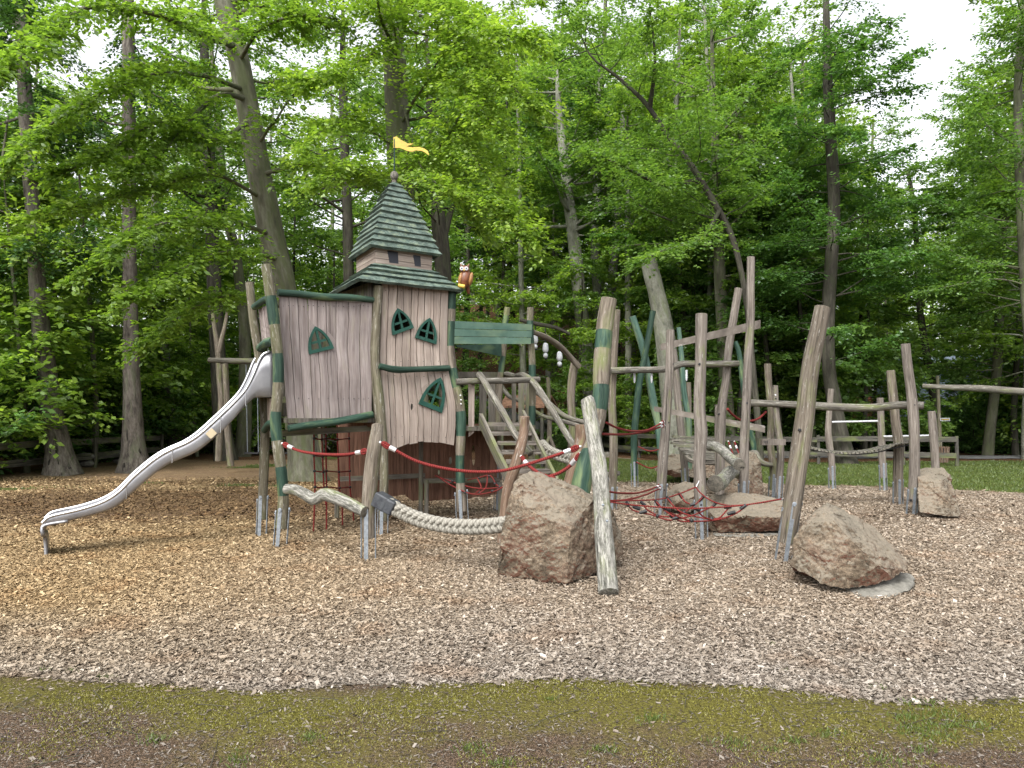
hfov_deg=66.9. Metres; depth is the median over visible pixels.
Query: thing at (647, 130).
beech tree
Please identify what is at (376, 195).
slender tree
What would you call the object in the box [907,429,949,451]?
shrub
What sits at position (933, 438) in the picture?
wooden post
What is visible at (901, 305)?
young beech
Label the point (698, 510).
spider net
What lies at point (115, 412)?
shrub
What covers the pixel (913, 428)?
wooden post
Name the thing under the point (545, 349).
hanging bell
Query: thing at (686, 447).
plank ramp
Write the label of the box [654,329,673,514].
wooden post
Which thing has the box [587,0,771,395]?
beech tree
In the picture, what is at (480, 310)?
slender tree
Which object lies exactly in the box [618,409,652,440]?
shrub
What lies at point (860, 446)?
beech tree
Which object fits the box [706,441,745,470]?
crooked log
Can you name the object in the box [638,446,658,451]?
rope
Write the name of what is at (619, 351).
beech tree
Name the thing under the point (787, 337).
young beech
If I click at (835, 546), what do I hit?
boulder
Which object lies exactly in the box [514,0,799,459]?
beech tree
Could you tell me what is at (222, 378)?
swing frame
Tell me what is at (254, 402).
shrub
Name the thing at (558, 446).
shrub
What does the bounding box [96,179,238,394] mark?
young beech
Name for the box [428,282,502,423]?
young beech
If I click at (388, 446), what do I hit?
rope
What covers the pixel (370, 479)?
wooden post
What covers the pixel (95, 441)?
plank fence
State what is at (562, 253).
slender tree
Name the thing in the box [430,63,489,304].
beech tree
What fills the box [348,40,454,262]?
beech tree
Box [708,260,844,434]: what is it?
young beech
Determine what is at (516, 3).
beech tree
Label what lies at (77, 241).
young beech
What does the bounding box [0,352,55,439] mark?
shrub
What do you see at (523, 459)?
rope
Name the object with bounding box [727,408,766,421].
rope
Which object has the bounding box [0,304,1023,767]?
ground
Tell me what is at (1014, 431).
young beech
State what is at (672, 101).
beech tree
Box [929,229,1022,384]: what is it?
young beech
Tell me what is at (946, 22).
sky
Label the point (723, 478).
crooked log
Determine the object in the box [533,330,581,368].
curved rail
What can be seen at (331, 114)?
beech tree
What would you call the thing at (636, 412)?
wooden post
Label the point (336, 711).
moss
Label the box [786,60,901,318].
beech tree
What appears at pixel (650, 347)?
young beech
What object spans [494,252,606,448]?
young beech
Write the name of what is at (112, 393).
young beech
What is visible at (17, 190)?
young beech
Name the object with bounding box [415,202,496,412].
young beech
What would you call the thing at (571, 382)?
wooden post
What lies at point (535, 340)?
hanging bell
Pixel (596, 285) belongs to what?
beech tree
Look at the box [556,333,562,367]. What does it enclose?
hanging bell
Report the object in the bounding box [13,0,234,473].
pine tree
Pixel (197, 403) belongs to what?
shrub
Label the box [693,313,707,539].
wooden post
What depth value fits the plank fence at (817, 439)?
25.01 m
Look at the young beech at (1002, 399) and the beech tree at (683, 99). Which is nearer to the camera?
the young beech at (1002, 399)
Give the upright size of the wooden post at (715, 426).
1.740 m
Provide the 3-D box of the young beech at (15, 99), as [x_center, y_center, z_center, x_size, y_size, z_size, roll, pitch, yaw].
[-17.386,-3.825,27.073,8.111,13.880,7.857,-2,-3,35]
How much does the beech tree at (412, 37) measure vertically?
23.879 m
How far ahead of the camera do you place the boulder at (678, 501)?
12.53 m
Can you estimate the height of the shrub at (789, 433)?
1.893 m
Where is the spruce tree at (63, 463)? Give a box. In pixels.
[0,0,139,475]
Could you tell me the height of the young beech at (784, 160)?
13.385 m
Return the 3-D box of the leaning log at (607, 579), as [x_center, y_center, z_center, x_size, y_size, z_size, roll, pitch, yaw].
[0.852,1.016,7.591,0.227,1.850,1.490,0,-2,0]
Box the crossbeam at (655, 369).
[610,360,739,373]
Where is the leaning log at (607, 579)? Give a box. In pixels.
[581,395,618,595]
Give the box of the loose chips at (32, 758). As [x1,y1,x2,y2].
[0,670,1023,767]
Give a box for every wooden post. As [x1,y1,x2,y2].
[361,423,383,559]
[497,416,528,542]
[546,377,555,447]
[564,424,585,483]
[566,361,578,465]
[571,297,616,493]
[608,309,619,509]
[629,315,660,453]
[630,310,655,486]
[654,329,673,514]
[673,350,688,481]
[676,327,691,477]
[686,382,691,419]
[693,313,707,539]
[714,405,716,469]
[715,287,742,494]
[734,341,756,449]
[737,256,754,492]
[764,364,776,497]
[773,385,783,499]
[774,305,830,561]
[825,389,835,488]
[876,398,887,490]
[886,370,903,504]
[900,343,919,514]
[927,411,939,467]
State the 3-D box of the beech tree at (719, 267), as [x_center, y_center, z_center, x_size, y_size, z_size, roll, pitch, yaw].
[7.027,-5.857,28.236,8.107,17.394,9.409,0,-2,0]
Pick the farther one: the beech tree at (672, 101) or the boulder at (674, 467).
the beech tree at (672, 101)
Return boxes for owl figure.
[458,264,472,293]
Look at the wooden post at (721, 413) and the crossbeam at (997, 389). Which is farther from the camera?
the crossbeam at (997, 389)
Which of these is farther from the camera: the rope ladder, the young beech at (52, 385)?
the young beech at (52, 385)
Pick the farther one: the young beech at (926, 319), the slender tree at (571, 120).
the slender tree at (571, 120)
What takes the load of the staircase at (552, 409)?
attached to the play tower
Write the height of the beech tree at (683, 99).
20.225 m
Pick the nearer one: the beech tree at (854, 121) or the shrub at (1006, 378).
the shrub at (1006, 378)
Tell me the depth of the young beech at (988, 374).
32.22 m
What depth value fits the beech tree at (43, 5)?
28.21 m
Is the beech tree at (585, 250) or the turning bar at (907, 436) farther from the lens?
the beech tree at (585, 250)
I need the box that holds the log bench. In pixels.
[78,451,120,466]
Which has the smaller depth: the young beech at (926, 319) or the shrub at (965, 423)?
the shrub at (965, 423)
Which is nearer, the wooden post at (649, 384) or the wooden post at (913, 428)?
the wooden post at (913, 428)
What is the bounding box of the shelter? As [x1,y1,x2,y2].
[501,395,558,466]
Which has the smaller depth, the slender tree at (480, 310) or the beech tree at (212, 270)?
the beech tree at (212, 270)
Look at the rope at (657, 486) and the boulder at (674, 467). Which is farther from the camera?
the boulder at (674, 467)
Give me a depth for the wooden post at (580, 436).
9.89 m
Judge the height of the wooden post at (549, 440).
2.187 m
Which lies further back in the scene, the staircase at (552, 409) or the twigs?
the staircase at (552, 409)
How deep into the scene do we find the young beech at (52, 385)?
20.50 m
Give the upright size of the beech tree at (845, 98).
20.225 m
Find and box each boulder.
[498,471,622,583]
[655,453,714,477]
[662,481,693,512]
[703,492,782,536]
[724,452,763,494]
[790,502,914,598]
[917,467,960,515]
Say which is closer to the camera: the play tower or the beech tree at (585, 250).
the play tower
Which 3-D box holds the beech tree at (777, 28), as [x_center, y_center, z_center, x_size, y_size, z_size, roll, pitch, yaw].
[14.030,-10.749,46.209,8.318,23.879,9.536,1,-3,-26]
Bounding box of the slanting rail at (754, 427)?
[654,406,764,432]
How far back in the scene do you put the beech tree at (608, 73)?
62.83 m
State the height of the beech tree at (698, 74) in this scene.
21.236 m
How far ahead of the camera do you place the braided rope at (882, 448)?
13.70 m
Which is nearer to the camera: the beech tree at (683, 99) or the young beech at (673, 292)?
the young beech at (673, 292)
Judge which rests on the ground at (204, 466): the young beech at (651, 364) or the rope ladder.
the young beech at (651, 364)
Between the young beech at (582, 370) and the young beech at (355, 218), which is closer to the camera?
the young beech at (582, 370)
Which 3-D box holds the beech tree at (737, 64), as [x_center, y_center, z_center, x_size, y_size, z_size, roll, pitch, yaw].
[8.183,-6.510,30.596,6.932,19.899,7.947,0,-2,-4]
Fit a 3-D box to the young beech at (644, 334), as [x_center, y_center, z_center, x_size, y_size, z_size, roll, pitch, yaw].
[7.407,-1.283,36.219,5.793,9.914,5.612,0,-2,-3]
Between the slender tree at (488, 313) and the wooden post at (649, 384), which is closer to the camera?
the wooden post at (649, 384)
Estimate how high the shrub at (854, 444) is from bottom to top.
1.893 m
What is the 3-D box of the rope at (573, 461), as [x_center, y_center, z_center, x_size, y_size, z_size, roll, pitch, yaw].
[0.615,0.936,8.953,0.409,0.315,0.111,-1,-2,15]
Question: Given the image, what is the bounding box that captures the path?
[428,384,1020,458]
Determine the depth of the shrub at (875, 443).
34.02 m
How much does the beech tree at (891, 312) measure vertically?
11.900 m
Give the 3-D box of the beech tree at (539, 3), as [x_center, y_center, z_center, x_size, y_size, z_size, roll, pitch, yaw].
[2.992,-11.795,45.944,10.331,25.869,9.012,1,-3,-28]
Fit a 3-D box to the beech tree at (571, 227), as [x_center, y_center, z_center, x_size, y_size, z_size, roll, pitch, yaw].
[2.528,-5.915,33.808,8.614,17.949,8.471,-2,-3,35]
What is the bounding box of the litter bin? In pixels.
[939,446,949,462]
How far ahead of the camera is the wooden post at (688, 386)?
18.75 m
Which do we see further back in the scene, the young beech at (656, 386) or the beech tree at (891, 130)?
the beech tree at (891, 130)
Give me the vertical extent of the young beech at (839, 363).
12.889 m
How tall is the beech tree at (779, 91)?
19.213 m
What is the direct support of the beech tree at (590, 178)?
on the ground at (204, 466)
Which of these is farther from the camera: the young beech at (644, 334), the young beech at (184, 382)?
the young beech at (644, 334)
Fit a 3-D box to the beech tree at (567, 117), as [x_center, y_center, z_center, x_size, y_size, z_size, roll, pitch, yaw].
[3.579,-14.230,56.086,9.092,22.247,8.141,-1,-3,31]
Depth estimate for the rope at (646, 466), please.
17.13 m
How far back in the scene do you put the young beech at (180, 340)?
28.96 m
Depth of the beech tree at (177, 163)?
54.89 m
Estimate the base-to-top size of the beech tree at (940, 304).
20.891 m
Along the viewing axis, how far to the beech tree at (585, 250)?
40.54 m
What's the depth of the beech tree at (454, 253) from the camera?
40.34 m
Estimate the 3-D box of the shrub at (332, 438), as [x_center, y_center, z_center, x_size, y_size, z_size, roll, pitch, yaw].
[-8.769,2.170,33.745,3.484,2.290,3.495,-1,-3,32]
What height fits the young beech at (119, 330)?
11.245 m
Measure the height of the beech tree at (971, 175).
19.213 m
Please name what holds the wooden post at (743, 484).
on the ground at (204, 466)
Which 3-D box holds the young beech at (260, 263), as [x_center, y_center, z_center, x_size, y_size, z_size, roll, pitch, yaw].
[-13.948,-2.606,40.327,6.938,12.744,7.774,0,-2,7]
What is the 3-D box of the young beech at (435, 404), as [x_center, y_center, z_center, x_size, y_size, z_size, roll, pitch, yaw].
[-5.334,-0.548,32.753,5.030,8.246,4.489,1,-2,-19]
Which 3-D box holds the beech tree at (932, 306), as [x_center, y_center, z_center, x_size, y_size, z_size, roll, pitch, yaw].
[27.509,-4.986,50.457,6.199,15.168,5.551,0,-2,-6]
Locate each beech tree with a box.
[0,0,78,327]
[0,0,121,311]
[0,0,384,481]
[9,74,121,309]
[74,0,311,460]
[83,34,247,392]
[102,87,231,320]
[105,78,231,446]
[137,30,252,336]
[166,0,292,456]
[201,57,324,399]
[215,107,280,315]
[222,0,458,281]
[258,60,376,319]
[264,0,575,473]
[277,66,384,291]
[330,0,524,463]
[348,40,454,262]
[410,36,462,267]
[415,69,529,416]
[424,0,565,362]
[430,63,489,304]
[452,10,605,440]
[454,53,571,352]
[469,55,646,437]
[478,0,618,379]
[507,25,610,332]
[514,0,665,343]
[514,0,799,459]
[514,13,656,447]
[523,50,590,318]
[557,33,683,390]
[560,46,695,296]
[564,84,647,355]
[569,18,629,288]
[571,75,672,452]
[581,118,772,448]
[585,2,719,406]
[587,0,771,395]
[591,0,840,449]
[604,68,705,390]
[614,10,691,231]
[616,39,728,363]
[618,0,796,435]
[642,0,809,402]
[647,0,847,418]
[660,44,758,256]
[665,0,757,115]
[701,0,907,401]
[713,0,960,463]
[717,0,818,210]
[745,30,888,380]
[750,40,884,388]
[751,34,871,306]
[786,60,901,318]
[812,179,921,449]
[837,101,922,389]
[842,208,919,342]
[849,156,1018,446]
[892,200,965,351]
[898,0,1023,344]
[909,192,989,356]
[910,109,1016,353]
[911,22,1023,455]
[918,153,974,346]
[919,87,1023,355]
[921,0,1023,458]
[929,76,1015,349]
[939,92,1022,379]
[941,113,1014,353]
[942,15,1023,385]
[944,59,1022,352]
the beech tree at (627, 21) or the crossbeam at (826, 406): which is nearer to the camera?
the crossbeam at (826, 406)
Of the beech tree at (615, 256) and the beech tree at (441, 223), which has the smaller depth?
the beech tree at (441, 223)
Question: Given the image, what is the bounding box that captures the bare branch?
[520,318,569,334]
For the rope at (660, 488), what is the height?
0.239 m
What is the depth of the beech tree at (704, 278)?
30.92 m
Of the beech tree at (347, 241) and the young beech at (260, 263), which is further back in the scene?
the young beech at (260, 263)
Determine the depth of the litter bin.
25.59 m
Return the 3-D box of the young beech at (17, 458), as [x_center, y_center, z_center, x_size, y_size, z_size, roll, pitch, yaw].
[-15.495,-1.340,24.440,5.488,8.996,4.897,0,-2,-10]
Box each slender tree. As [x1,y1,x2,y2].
[364,63,501,278]
[411,39,481,351]
[449,56,567,366]
[450,59,511,319]
[450,95,541,371]
[486,89,624,403]
[496,66,587,373]
[527,85,606,361]
[560,70,625,287]
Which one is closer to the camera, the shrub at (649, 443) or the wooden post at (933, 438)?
the wooden post at (933, 438)
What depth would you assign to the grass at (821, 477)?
18.08 m
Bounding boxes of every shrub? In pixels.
[0,351,108,474]
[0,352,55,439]
[0,422,99,459]
[0,428,45,467]
[69,373,190,461]
[74,397,162,462]
[91,419,167,456]
[141,384,209,454]
[186,418,254,453]
[202,414,285,454]
[203,393,285,450]
[315,425,336,450]
[324,434,335,451]
[465,400,517,424]
[535,415,608,449]
[552,432,567,448]
[605,416,651,444]
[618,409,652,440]
[619,416,656,454]
[753,426,792,450]
[760,408,846,450]
[849,425,888,448]
[856,429,908,450]
[868,410,927,449]
[907,425,978,451]
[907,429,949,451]
[921,360,1022,411]
[922,402,1005,452]
[928,392,973,423]
[941,367,1022,420]
[942,391,1021,453]
[950,384,1020,454]
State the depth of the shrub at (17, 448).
19.98 m
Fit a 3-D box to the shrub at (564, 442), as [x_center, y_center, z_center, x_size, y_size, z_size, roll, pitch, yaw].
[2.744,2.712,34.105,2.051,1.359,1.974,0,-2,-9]
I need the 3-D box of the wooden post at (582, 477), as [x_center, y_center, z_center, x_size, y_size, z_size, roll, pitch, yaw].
[0.880,0.416,8.676,0.228,2.893,0.991,-2,-3,35]
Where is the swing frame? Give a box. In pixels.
[208,310,323,466]
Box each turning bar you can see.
[832,420,877,422]
[883,435,928,436]
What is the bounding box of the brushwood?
[234,426,336,450]
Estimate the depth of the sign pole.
26.44 m
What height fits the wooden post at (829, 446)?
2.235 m
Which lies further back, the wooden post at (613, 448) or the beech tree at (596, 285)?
the beech tree at (596, 285)
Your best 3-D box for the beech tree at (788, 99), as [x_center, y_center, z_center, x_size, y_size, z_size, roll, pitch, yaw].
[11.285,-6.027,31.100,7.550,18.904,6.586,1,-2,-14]
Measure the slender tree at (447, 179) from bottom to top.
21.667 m
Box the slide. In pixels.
[40,350,272,554]
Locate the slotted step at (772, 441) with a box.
[759,439,785,444]
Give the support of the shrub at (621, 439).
on the ground at (204, 466)
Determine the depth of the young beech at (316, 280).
33.86 m
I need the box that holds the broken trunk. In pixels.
[642,257,685,455]
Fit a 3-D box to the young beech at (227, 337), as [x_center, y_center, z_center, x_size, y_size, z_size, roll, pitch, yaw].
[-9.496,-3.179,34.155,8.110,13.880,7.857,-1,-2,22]
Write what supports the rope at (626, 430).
attached to the wooden post at (582, 477)
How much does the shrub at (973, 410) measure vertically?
3.410 m
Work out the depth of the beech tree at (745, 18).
34.17 m
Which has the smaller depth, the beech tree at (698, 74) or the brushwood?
the brushwood
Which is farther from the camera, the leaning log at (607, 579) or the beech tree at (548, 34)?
the beech tree at (548, 34)
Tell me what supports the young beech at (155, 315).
on the ground at (204, 466)
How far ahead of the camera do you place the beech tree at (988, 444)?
29.82 m
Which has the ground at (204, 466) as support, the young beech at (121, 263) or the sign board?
the young beech at (121, 263)
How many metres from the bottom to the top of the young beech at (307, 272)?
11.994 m
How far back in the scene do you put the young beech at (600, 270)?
32.66 m
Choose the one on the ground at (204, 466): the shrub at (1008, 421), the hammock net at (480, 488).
the shrub at (1008, 421)
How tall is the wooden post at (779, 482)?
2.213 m
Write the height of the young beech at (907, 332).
10.906 m
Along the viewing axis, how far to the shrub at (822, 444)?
31.15 m
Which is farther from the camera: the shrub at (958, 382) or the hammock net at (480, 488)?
the shrub at (958, 382)
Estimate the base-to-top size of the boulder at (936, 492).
0.752 m
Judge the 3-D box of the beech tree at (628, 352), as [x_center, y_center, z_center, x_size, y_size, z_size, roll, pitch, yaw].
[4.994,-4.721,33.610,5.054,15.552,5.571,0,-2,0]
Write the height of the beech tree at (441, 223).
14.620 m
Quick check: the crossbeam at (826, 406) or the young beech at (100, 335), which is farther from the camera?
the young beech at (100, 335)
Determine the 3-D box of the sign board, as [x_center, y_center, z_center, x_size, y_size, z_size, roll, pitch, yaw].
[14.735,1.208,26.369,0.320,0.100,0.032,0,-2,0]
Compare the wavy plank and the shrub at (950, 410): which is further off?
the shrub at (950, 410)
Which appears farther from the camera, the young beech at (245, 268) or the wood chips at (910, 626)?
the young beech at (245, 268)
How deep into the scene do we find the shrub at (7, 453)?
21.22 m
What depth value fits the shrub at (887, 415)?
35.66 m
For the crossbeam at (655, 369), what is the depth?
13.18 m
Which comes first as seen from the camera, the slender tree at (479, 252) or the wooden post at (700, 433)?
the wooden post at (700, 433)
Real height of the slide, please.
2.467 m
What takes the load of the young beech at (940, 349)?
on the ground at (204, 466)
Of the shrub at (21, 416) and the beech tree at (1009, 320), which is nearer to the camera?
the shrub at (21, 416)
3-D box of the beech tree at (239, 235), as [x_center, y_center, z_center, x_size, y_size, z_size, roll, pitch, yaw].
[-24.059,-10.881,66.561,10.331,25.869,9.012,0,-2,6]
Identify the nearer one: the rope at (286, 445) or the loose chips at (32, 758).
the loose chips at (32, 758)
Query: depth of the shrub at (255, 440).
31.16 m
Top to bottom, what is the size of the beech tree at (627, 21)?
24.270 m
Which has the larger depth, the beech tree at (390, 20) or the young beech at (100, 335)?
the young beech at (100, 335)
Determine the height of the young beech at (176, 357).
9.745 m
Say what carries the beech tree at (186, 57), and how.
on the ground at (204, 466)
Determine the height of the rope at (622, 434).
0.138 m
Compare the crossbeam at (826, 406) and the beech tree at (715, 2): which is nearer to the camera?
the crossbeam at (826, 406)
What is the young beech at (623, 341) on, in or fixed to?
on the ground at (204, 466)
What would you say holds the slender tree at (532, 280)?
on the ground at (204, 466)
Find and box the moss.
[0,675,1023,767]
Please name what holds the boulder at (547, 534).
on the ground at (204, 466)
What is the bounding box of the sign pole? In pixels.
[936,376,941,445]
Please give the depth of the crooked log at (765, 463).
14.82 m
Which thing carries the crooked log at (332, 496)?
attached to the wooden post at (370, 479)
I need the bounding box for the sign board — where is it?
[940,418,949,420]
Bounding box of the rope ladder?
[312,425,353,530]
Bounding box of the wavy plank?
[660,320,760,350]
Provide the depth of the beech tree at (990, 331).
27.92 m
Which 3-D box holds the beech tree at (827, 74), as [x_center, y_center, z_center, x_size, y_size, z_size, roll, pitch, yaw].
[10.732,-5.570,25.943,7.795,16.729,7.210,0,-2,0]
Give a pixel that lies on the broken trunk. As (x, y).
(663, 321)
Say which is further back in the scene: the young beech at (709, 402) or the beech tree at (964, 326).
the beech tree at (964, 326)
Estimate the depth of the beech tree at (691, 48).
33.85 m
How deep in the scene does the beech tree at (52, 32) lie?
15.96 m
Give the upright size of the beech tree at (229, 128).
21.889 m
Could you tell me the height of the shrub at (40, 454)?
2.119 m
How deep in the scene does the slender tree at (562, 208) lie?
49.30 m
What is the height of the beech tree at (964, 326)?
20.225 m
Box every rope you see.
[281,442,366,455]
[371,491,504,534]
[379,441,581,472]
[520,455,555,477]
[540,440,570,463]
[550,452,579,476]
[602,424,664,435]
[605,420,664,431]
[609,484,659,493]
[612,486,661,501]
[636,462,656,468]
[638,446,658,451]
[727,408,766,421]
[811,441,908,454]
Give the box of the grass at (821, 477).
[3,459,1023,767]
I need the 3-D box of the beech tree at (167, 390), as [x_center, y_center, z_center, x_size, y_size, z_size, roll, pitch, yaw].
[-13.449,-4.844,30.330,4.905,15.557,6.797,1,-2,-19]
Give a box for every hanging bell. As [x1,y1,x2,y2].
[534,326,537,349]
[542,327,548,359]
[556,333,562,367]
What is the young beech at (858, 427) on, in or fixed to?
on the ground at (204, 466)
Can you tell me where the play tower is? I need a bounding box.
[245,136,540,546]
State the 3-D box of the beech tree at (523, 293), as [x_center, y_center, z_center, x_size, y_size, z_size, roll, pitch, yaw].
[-0.099,-6.358,34.452,7.947,19.899,6.932,-1,-2,15]
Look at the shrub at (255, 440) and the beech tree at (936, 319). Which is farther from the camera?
the beech tree at (936, 319)
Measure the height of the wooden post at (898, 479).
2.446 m
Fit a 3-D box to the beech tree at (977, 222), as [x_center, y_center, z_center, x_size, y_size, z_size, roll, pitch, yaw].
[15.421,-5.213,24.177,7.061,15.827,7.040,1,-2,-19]
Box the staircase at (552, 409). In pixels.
[476,371,583,479]
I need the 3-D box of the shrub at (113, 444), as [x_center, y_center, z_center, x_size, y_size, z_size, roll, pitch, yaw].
[-14.617,1.785,27.409,4.018,2.633,4.005,0,-2,-10]
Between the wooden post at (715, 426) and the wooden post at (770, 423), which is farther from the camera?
the wooden post at (770, 423)
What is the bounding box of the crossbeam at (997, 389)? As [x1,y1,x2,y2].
[922,384,1023,395]
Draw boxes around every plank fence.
[0,433,212,467]
[536,413,958,465]
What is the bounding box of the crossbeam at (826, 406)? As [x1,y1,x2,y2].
[751,400,923,411]
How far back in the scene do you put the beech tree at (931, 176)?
46.27 m
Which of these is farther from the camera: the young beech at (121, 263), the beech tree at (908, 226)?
the beech tree at (908, 226)
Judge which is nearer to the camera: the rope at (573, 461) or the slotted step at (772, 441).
the rope at (573, 461)
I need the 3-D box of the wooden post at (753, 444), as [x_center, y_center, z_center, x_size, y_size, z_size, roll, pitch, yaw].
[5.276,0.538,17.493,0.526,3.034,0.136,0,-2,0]
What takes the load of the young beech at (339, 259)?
on the ground at (204, 466)
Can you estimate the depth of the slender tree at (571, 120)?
55.12 m
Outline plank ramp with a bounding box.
[669,435,714,464]
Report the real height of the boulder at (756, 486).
0.924 m
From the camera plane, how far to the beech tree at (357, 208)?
37.34 m
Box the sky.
[0,0,1017,395]
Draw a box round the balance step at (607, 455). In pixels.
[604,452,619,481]
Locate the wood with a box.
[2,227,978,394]
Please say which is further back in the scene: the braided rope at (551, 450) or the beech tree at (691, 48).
the beech tree at (691, 48)
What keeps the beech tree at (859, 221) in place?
on the ground at (204, 466)
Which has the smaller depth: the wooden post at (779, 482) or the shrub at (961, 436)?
the wooden post at (779, 482)
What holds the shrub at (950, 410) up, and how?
on the ground at (204, 466)
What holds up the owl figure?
on the play tower
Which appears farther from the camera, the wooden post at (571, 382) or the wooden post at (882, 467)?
the wooden post at (882, 467)
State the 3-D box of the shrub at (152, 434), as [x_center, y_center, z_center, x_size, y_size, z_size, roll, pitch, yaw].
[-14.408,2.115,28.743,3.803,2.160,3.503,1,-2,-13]
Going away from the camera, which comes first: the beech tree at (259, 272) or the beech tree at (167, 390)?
the beech tree at (167, 390)
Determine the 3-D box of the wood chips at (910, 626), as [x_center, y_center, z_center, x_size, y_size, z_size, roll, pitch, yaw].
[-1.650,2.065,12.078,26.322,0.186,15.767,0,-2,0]
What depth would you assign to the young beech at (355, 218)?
43.70 m
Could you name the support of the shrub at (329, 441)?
on the ground at (204, 466)
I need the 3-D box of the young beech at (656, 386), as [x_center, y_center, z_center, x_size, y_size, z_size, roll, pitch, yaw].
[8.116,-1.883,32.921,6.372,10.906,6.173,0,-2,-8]
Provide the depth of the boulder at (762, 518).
10.34 m
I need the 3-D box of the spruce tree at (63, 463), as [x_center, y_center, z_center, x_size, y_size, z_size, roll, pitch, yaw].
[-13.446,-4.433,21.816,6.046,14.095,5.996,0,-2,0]
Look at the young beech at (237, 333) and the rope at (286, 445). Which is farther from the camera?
the young beech at (237, 333)
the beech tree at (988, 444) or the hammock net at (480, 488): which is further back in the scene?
the beech tree at (988, 444)
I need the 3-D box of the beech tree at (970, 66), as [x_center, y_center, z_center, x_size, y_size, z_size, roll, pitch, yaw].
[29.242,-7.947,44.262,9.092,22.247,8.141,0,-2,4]
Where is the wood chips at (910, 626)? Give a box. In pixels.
[0,476,1023,705]
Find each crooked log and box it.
[282,484,368,516]
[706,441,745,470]
[707,466,739,491]
[749,450,772,466]
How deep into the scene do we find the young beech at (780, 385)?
30.26 m
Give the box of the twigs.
[0,668,1021,767]
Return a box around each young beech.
[0,65,122,408]
[0,99,157,424]
[0,115,138,457]
[0,122,108,447]
[0,123,210,464]
[0,152,116,472]
[0,184,114,376]
[0,205,155,453]
[0,206,115,459]
[61,218,180,360]
[76,192,211,432]
[88,222,210,441]
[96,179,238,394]
[101,250,237,423]
[137,199,253,376]
[138,260,252,456]
[150,232,249,404]
[183,215,304,415]
[187,151,341,450]
[200,199,271,399]
[209,261,267,416]
[252,216,356,450]
[262,227,342,290]
[321,196,376,288]
[325,225,362,282]
[331,382,438,437]
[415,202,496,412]
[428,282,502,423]
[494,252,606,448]
[517,237,635,436]
[561,291,654,443]
[566,298,658,444]
[616,255,736,434]
[617,315,693,412]
[618,271,707,405]
[622,187,699,391]
[632,212,759,434]
[673,123,889,448]
[677,151,826,449]
[687,210,816,449]
[706,145,915,458]
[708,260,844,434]
[731,181,888,443]
[772,179,961,449]
[772,259,871,418]
[788,220,947,443]
[838,212,966,396]
[838,255,950,447]
[853,222,951,395]
[903,130,1022,454]
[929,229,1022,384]
[946,217,1022,387]
[970,270,1022,445]
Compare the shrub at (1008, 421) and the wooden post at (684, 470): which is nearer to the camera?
the wooden post at (684, 470)
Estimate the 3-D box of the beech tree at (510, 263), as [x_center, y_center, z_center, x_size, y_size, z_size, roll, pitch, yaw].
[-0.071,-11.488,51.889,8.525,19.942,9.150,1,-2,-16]
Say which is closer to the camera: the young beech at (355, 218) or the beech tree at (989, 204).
the beech tree at (989, 204)
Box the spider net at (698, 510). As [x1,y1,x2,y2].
[610,481,782,522]
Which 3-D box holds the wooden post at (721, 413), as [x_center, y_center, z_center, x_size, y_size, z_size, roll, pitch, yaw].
[3.781,0.208,13.503,0.510,3.793,0.158,0,-2,0]
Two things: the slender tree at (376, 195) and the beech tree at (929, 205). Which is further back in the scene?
the beech tree at (929, 205)
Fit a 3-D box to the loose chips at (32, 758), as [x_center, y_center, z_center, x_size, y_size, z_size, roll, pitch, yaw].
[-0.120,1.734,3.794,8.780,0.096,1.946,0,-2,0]
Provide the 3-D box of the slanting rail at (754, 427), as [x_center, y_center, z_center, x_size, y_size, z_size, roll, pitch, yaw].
[4.125,0.738,16.259,2.251,0.552,0.050,-1,-2,13]
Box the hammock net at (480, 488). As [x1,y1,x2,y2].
[435,475,502,494]
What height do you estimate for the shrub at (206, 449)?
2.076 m
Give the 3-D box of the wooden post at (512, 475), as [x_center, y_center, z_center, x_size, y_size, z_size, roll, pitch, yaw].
[0.051,1.178,9.621,0.473,1.563,0.241,2,-3,-37]
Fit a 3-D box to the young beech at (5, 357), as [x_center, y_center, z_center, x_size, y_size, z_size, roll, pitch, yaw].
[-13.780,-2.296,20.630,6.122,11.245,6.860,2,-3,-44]
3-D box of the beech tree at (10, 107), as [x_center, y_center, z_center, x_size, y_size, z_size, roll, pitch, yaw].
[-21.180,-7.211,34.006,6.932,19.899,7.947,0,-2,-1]
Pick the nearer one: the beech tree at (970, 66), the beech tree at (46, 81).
the beech tree at (970, 66)
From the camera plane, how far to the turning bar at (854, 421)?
16.77 m
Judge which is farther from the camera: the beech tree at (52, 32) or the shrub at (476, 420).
the shrub at (476, 420)
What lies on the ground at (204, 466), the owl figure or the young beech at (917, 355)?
the young beech at (917, 355)
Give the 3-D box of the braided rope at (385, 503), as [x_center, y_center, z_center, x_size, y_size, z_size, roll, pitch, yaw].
[-0.743,1.376,8.210,1.656,0.414,0.167,-1,-2,21]

